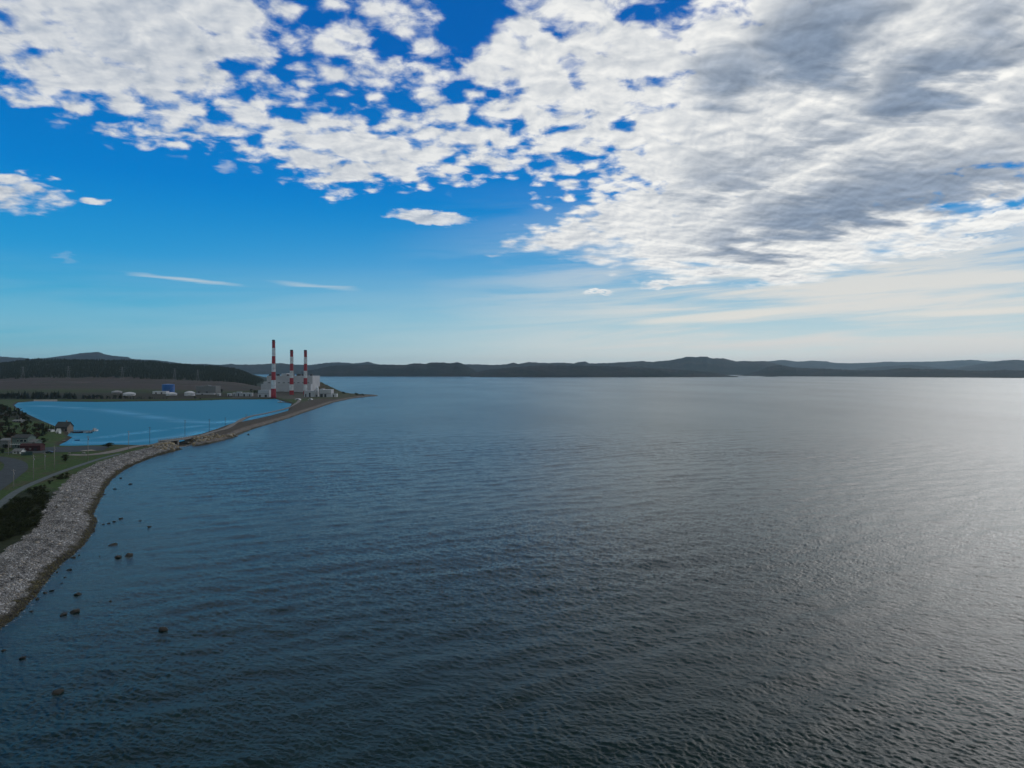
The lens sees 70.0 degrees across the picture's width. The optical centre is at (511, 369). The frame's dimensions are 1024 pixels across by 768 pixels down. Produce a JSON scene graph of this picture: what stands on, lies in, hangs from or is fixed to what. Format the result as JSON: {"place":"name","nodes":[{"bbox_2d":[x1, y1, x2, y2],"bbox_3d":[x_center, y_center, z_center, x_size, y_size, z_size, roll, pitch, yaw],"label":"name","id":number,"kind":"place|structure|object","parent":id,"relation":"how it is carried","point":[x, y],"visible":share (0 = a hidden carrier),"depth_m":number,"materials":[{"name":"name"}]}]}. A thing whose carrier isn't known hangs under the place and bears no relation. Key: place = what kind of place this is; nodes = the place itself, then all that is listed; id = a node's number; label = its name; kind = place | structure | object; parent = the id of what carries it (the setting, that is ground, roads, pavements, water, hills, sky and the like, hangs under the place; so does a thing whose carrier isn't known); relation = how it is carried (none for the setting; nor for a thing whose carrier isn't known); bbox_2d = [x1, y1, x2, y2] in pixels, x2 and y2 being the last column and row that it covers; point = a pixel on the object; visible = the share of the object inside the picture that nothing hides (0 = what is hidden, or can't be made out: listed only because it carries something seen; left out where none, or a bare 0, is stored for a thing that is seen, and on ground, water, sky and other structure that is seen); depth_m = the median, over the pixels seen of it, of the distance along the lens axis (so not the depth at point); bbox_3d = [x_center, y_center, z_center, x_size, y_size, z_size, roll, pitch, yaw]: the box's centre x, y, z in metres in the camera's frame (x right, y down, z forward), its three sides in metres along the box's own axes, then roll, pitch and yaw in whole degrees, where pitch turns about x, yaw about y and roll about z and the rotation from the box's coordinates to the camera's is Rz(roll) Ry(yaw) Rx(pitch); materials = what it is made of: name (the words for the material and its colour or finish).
{"place":"outdoors","nodes":[
{"label":"outdoors","id":0,"kind":"place"},
{"bbox_2d":[0,456,27,489],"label":"parking lot","id":1,"kind":"structure","parent":0,"point":[20,467],"depth_m":402.57,"materials":[{"name":"grey asphalt"}]},
{"bbox_2d":[4,446,109,452],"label":"road","id":2,"kind":"structure","parent":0,"point":[72,449],"depth_m":505.64,"materials":[{"name":"grey asphalt"}]},
{"bbox_2d":[0,454,119,507],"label":"path","id":3,"kind":"structure","parent":0,"point":[5,500],"depth_m":358.14,"materials":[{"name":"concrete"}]},
{"bbox_2d":[69,447,134,455],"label":"gravel road","id":4,"kind":"structure","parent":0,"point":[117,450],"depth_m":487.86,"materials":[{"name":"grey gravel"}]},
{"bbox_2d":[15,399,290,445],"bbox_3d":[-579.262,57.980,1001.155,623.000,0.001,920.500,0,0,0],"label":"lagoon","id":5,"kind":"structure","parent":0,"point":[145,422],"depth_m":909.77,"materials":[{"name":"teal liquid"}]},
{"bbox_2d":[0,360,376,623],"bbox_3d":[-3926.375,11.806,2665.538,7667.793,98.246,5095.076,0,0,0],"label":"ground","id":6,"kind":"structure","parent":0,"point":[80,387],"depth_m":1333.69,"materials":[{"name":"green plant"}]},
{"bbox_2d":[0,534,6,540],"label":"thicket shrub","id":7,"kind":"object","parent":6,"relation":"on","point":[3,536],"visible":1,"depth_m":236.38,"materials":[{"name":"green plant"}]},
{"bbox_2d":[0,438,10,447],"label":"cottage","id":8,"kind":"structure","parent":6,"relation":"on","point":[3,441],"depth_m":520.00,"materials":[{"name":"grey"}]},
{"bbox_2d":[4,532,13,537],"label":"thicket shrub","id":9,"kind":"object","parent":6,"relation":"on","point":[8,534],"visible":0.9,"depth_m":240.19,"materials":[{"name":"green plant"}]},
{"bbox_2d":[8,496,23,502],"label":"thicket shrub","id":10,"kind":"object","parent":6,"relation":"on","point":[16,498],"visible":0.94,"depth_m":304.21,"materials":[{"name":"green plant"}]},
{"bbox_2d":[12,418,25,422],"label":"cottage","id":11,"kind":"structure","parent":6,"relation":"on","point":[20,420],"depth_m":746.08,"materials":[{"name":"grey"}]},
{"bbox_2d":[12,448,26,453],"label":"hut","id":12,"kind":"object","parent":6,"relation":"on","point":[17,450],"visible":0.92,"depth_m":478.53,"materials":[{"name":"grey"}]},
{"bbox_2d":[18,526,29,533],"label":"thicket shrub","id":13,"kind":"object","parent":6,"relation":"on","point":[24,529],"visible":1,"depth_m":246.85,"materials":[{"name":"green plant"}]},
{"bbox_2d":[10,434,41,447],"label":"house","id":14,"kind":"structure","parent":6,"relation":"on","point":[17,440],"depth_m":515.20,"materials":[{"name":"grey"}]},
{"bbox_2d":[21,451,32,455],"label":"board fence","id":15,"kind":"object","parent":6,"relation":"on","point":[26,453],"visible":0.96,"depth_m":469.37,"materials":[{"name":"wood"}]},
{"bbox_2d":[21,521,34,528],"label":"thicket shrub","id":16,"kind":"object","parent":6,"relation":"on","point":[26,524],"visible":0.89,"depth_m":254.49,"materials":[{"name":"green plant"}]},
{"bbox_2d":[19,443,44,450],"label":"shed","id":17,"kind":"structure","parent":6,"relation":"on","point":[33,446],"depth_m":498.00,"materials":[{"name":"red wood"}]},
{"bbox_2d":[27,510,41,516],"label":"thicket shrub","id":18,"kind":"object","parent":6,"relation":"on","point":[33,512],"visible":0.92,"depth_m":275.75,"materials":[{"name":"green plant"}]},
{"bbox_2d":[31,495,45,499],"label":"thicket shrub","id":19,"kind":"object","parent":6,"relation":"on","point":[35,497],"visible":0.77,"depth_m":305.62,"materials":[{"name":"green plant"}]},
{"bbox_2d":[36,504,46,510],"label":"thicket shrub","id":20,"kind":"object","parent":6,"relation":"on","point":[43,506],"visible":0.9,"depth_m":287.94,"materials":[{"name":"green plant"}]},
{"bbox_2d":[37,488,49,493],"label":"thicket shrub","id":21,"kind":"object","parent":6,"relation":"on","point":[42,490],"visible":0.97,"depth_m":324.57,"materials":[{"name":"green plant"}]},
{"bbox_2d":[55,420,73,433],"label":"house","id":22,"kind":"structure","parent":6,"relation":"on","point":[66,427],"depth_m":670.13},
{"bbox_2d":[61,454,68,460],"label":"round bush","id":23,"kind":"object","parent":6,"relation":"on","point":[65,457],"visible":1,"depth_m":440.14,"materials":[{"name":"green plant"}]},
{"bbox_2d":[0,440,210,628],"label":"beach cobbles","id":24,"kind":"object","parent":6,"relation":"on","point":[84,481],"visible":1,"depth_m":251.31,"materials":[{"name":"stone"}]},
{"bbox_2d":[102,442,112,447],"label":"wide shrub","id":25,"kind":"object","parent":6,"relation":"on","point":[108,444],"visible":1,"depth_m":515.59,"materials":[{"name":"green plant"}]},
{"bbox_2d":[123,392,135,395],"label":"storage tank","id":26,"kind":"object","parent":6,"relation":"on","point":[129,394],"visible":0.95,"depth_m":1460.97,"materials":[{"name":"white metal"}]},
{"bbox_2d":[0,358,263,385],"bbox_3d":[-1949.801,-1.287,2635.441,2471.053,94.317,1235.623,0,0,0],"label":"hill forest","id":27,"kind":"object","parent":6,"relation":"on","point":[98,367],"visible":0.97,"depth_m":2371.46,"materials":[{"name":"green plant"}]},
{"bbox_2d":[152,391,168,393],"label":"warehouse","id":28,"kind":"structure","parent":6,"relation":"on","point":[159,392],"depth_m":1530.00,"materials":[{"name":"white paint"}]},
{"bbox_2d":[162,384,174,391],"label":"storage tank","id":29,"kind":"object","parent":6,"relation":"on","point":[169,387],"visible":0.94,"depth_m":1599.61,"materials":[{"name":"blue metal"}]},
{"bbox_2d":[166,392,177,395],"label":"storage tank","id":30,"kind":"object","parent":6,"relation":"on","point":[171,394],"visible":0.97,"depth_m":1471.82,"materials":[{"name":"white metal"}]},
{"bbox_2d":[158,435,199,444],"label":"road bridge","id":31,"kind":"structure","parent":6,"relation":"on","point":[176,440],"depth_m":573.45,"materials":[{"name":"concrete"}]},
{"bbox_2d":[184,391,194,395],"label":"storage tank","id":32,"kind":"object","parent":6,"relation":"on","point":[189,393],"visible":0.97,"depth_m":1472.58,"materials":[{"name":"white metal"}]},
{"bbox_2d":[143,433,237,450],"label":"riprap","id":33,"kind":"object","parent":6,"relation":"on","point":[196,438],"visible":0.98,"depth_m":574.49,"materials":[{"name":"stone"}]},
{"bbox_2d":[196,393,215,394],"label":"shed","id":34,"kind":"structure","parent":6,"relation":"on","point":[205,393],"depth_m":1515.00,"materials":[{"name":"white metal"}]},
{"bbox_2d":[196,385,220,393],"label":"warehouse","id":35,"kind":"structure","parent":6,"relation":"on","point":[209,389],"depth_m":1530.00,"materials":[{"name":"grey metal"}]},
{"bbox_2d":[258,390,270,396],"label":"pump house","id":36,"kind":"structure","parent":6,"relation":"on","point":[264,393],"depth_m":1470.00,"materials":[{"name":"concrete"}]},
{"bbox_2d":[271,340,275,397],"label":"chimney","id":37,"kind":"object","parent":6,"relation":"on","point":[273,382],"visible":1,"depth_m":1459.00,"materials":[{"name":"red paint"}]},
{"bbox_2d":[261,373,319,391],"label":"power station","id":38,"kind":"object","parent":6,"relation":"on","point":[283,382],"visible":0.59,"depth_m":1622.00,"materials":[{"name":"concrete"}]},
{"bbox_2d":[289,350,293,394],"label":"chimney","id":39,"kind":"object","parent":6,"relation":"on","point":[291,388],"visible":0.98,"depth_m":1557.00,"materials":[{"name":"red paint"}]},
{"bbox_2d":[303,350,307,394],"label":"chimney","id":40,"kind":"object","parent":6,"relation":"on","point":[305,385],"visible":0.98,"depth_m":1565.14,"materials":[{"name":"red paint"}]},
{"bbox_2d":[304,391,315,396],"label":"annex","id":41,"kind":"object","parent":6,"relation":"on","point":[309,393],"visible":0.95,"depth_m":1480.00,"materials":[{"name":"white concrete"}]},
{"bbox_2d":[319,389,333,396],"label":"workshop","id":42,"kind":"structure","parent":6,"relation":"on","point":[325,392],"depth_m":1478.00,"materials":[{"name":"white paint"}]},
{"bbox_2d":[0,352,384,373],"bbox_3d":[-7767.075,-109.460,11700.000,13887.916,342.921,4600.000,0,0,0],"label":"hills","id":43,"kind":"structure","parent":0,"point":[266,368],"depth_m":10504.42,"materials":[{"name":"green plant"}]},
{"bbox_2d":[202,398,300,434],"bbox_3d":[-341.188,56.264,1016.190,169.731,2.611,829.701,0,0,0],"label":"gravel track","id":44,"kind":"structure","parent":0,"point":[239,420],"depth_m":848.67,"materials":[{"name":"grey gravel"}]},
{"bbox_2d":[301,362,476,375],"bbox_3d":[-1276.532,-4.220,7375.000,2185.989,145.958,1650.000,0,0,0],"label":"hills","id":45,"kind":"structure","parent":0,"point":[440,369],"depth_m":6762.16,"materials":[{"name":"green plant"}]},
{"bbox_2d":[0,374,1023,767],"bbox_3d":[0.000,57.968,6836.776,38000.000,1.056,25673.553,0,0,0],"label":"sea","id":46,"kind":"structure","parent":0,"point":[608,572],"depth_m":193.81,"materials":[{"name":"liquid"}]},
{"bbox_2d":[52,689,63,694],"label":"boulder","id":47,"kind":"object","parent":46,"relation":"in","point":[57,692],"visible":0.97,"depth_m":130.99,"materials":[{"name":"grey stone"}]},
{"bbox_2d":[70,608,79,613],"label":"boulder","id":48,"kind":"object","parent":46,"relation":"in","point":[77,610],"visible":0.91,"depth_m":174.69,"materials":[{"name":"grey stone"}]},
{"bbox_2d":[159,627,167,631],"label":"boulder","id":49,"kind":"object","parent":46,"relation":"in","point":[162,629],"visible":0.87,"depth_m":162.40,"materials":[{"name":"grey stone"}]},
{"bbox_2d":[0,0,1023,364],"label":"sky","id":50,"kind":"structure","parent":0,"point":[388,182],"materials":[{"name":"blue"}]},
{"bbox_2d":[470,365,737,376],"bbox_3d":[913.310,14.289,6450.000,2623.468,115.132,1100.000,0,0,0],"label":"hills","id":51,"kind":"structure","parent":0,"point":[569,371],"depth_m":6068.82,"materials":[{"name":"green plant"}]},
{"bbox_2d":[464,356,793,374],"bbox_3d":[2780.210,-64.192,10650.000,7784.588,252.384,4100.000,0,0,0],"label":"hills","id":52,"kind":"structure","parent":0,"point":[718,365],"depth_m":9438.50,"materials":[{"name":"green plant"}]},
{"bbox_2d":[739,365,1023,377],"bbox_3d":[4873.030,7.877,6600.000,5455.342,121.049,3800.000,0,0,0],"label":"hills","id":53,"kind":"structure","parent":0,"point":[779,370],"depth_m":6276.67,"materials":[{"name":"green plant"}]},
{"bbox_2d":[768,360,994,369],"bbox_3d":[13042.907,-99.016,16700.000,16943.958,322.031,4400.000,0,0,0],"label":"hills","id":54,"kind":"structure","parent":0,"point":[856,366],"depth_m":15426.76,"materials":[{"name":"green plant"}]},
{"bbox_2d":[857,365,944,370],"bbox_3d":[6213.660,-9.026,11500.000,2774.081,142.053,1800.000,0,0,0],"label":"hills","id":55,"kind":"structure","parent":0,"point":[897,367],"depth_m":11112.09,"materials":[{"name":"green plant"}]},
{"bbox_2d":[950,360,1023,370],"bbox_3d":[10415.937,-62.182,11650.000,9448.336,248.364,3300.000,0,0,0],"label":"hills","id":56,"kind":"structure","parent":0,"point":[1007,365],"depth_m":10660.84,"materials":[{"name":"green plant"}]}
]}

